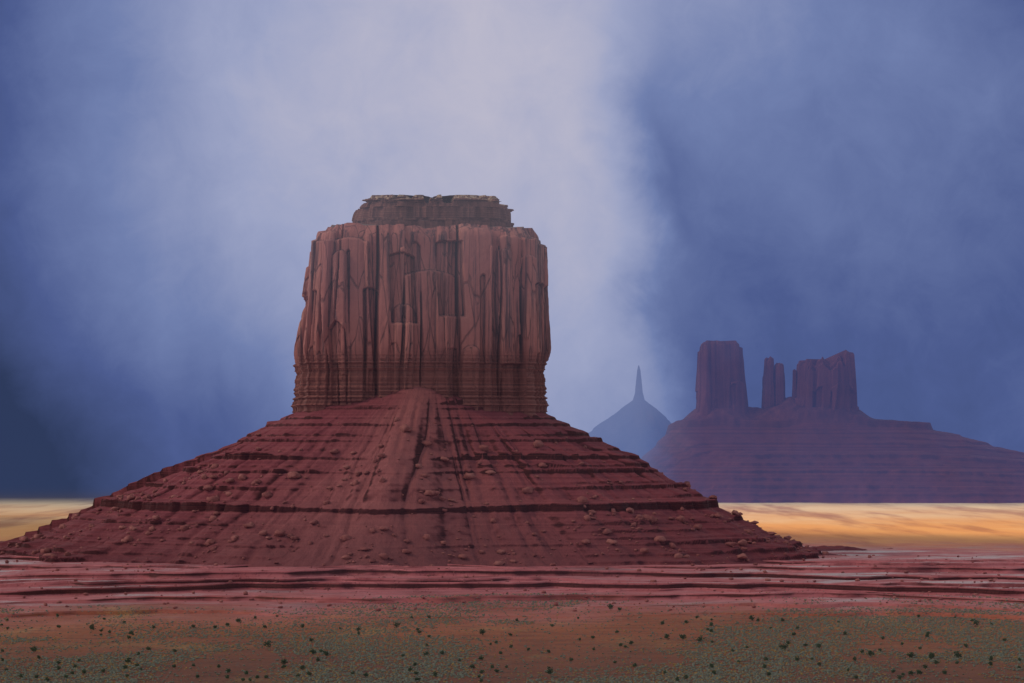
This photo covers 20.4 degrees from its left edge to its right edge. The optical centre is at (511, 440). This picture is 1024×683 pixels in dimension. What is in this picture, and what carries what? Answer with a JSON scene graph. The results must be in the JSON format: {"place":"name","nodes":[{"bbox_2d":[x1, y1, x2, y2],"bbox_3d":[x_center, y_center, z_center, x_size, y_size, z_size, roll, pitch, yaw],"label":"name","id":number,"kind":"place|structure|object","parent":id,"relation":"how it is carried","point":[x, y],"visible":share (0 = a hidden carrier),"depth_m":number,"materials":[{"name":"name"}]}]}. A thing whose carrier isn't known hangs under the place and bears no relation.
{"place":"outdoors","nodes":[
{"label":"outdoors","id":0,"kind":"place"},
{"bbox_2d":[0,445,1023,682],"bbox_3d":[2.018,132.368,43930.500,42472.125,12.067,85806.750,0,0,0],"label":"valley floor","id":1,"kind":"structure","parent":0,"point":[41,485],"depth_m":2418.23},
{"bbox_2d":[0,386,892,566],"bbox_3d":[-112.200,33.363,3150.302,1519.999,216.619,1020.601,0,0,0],"label":"talus slope","id":2,"kind":"structure","parent":1,"relation":"on","point":[363,429],"depth_m":3137.28,"materials":[{"name":"brown stone"}]},
{"bbox_2d":[1,433,828,565],"bbox_3d":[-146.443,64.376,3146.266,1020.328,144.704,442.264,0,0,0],"label":"talus boulders","id":3,"kind":"object","parent":2,"relation":"on","point":[431,493],"visible":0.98,"depth_m":3113.54,"materials":[{"name":"brown stone"}]},
{"bbox_2d":[291,223,550,415],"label":"butte cliff","id":4,"kind":"structure","parent":2,"relation":"on","point":[461,310],"depth_m":3285.12,"materials":[{"name":"stone"}]},
{"bbox_2d":[331,223,522,228],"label":"rocks","id":5,"kind":"object","parent":4,"relation":"on","point":[332,226],"visible":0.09,"depth_m":3309.70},
{"bbox_2d":[352,195,513,228],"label":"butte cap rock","id":6,"kind":"object","parent":4,"relation":"on","point":[423,211],"visible":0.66,"depth_m":3341.46,"materials":[{"name":"stone"}]},
{"bbox_2d":[116,417,742,544],"bbox_3d":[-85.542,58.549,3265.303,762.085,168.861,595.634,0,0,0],"label":"boulders","id":7,"kind":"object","parent":2,"relation":"on","point":[404,428],"depth_m":3148.77,"materials":[{"name":"brown stone"}]},
{"bbox_2d":[0,422,1021,610],"bbox_3d":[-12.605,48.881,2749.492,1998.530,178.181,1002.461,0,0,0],"label":"valley rubble","id":8,"kind":"object","parent":1,"relation":"on","point":[464,601],"visible":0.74,"depth_m":2722.01,"materials":[{"name":"brown stone"}]},
{"bbox_2d":[0,591,1023,682],"bbox_3d":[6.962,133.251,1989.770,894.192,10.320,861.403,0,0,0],"label":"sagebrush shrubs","id":9,"kind":"object","parent":1,"relation":"on","point":[461,674],"visible":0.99,"depth_m":1851.13,"materials":[{"name":"green plant"}]},
{"bbox_2d":[58,610,990,678],"bbox_3d":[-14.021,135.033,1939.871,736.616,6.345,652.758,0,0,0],"label":"juniper trunks and limbs","id":10,"kind":"object","parent":1,"relation":"on","point":[550,675],"visible":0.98,"depth_m":1845.15,"materials":[{"name":"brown wood"}]},
{"bbox_2d":[0,592,1023,682],"bbox_3d":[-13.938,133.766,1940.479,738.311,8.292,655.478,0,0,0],"label":"shrubs","id":11,"kind":"object","parent":10,"relation":"attached to","point":[931,655],"visible":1,"depth_m":1792.32,"materials":[{"name":"green plant"}]},
{"bbox_2d":[589,365,670,458],"bbox_3d":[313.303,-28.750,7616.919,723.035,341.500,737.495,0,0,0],"label":"spire in mist","id":12,"kind":"structure","parent":1,"relation":"on","point":[638,424],"depth_m":7523.79,"materials":[{"name":"blue stone"}]},
{"bbox_2d":[641,397,1023,502],"bbox_3d":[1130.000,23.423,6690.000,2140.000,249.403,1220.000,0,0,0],"label":"talus slope","id":13,"kind":"structure","parent":1,"relation":"on","point":[788,450],"depth_m":6385.09,"materials":[{"name":"purple stone"}]},
{"bbox_2d":[695,340,748,415],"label":"rock tower","id":14,"kind":"structure","parent":13,"relation":"on","point":[720,379],"depth_m":6585.51,"materials":[{"name":"purple stone"}]},
{"bbox_2d":[761,356,774,407],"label":"rock spire","id":15,"kind":"structure","parent":13,"relation":"on","point":[768,395],"depth_m":6609.43,"materials":[{"name":"purple stone"}]},
{"bbox_2d":[774,363,785,404],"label":"rock spire","id":16,"kind":"structure","parent":13,"relation":"on","point":[779,383],"depth_m":6610.76,"materials":[{"name":"purple stone"}]},
{"bbox_2d":[792,369,796,398],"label":"rock spire","id":17,"kind":"structure","parent":13,"relation":"on","point":[794,385],"depth_m":6610.62,"materials":[{"name":"purple stone"}]},
{"bbox_2d":[795,350,858,412],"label":"rock tower","id":18,"kind":"structure","parent":13,"relation":"on","point":[828,382],"depth_m":6574.59,"materials":[{"name":"purple stone"}]},
{"bbox_2d":[0,0,1023,444],"label":"sky","id":19,"kind":"structure","parent":0,"point":[790,182],"materials":[{"name":"blue"}]}
]}

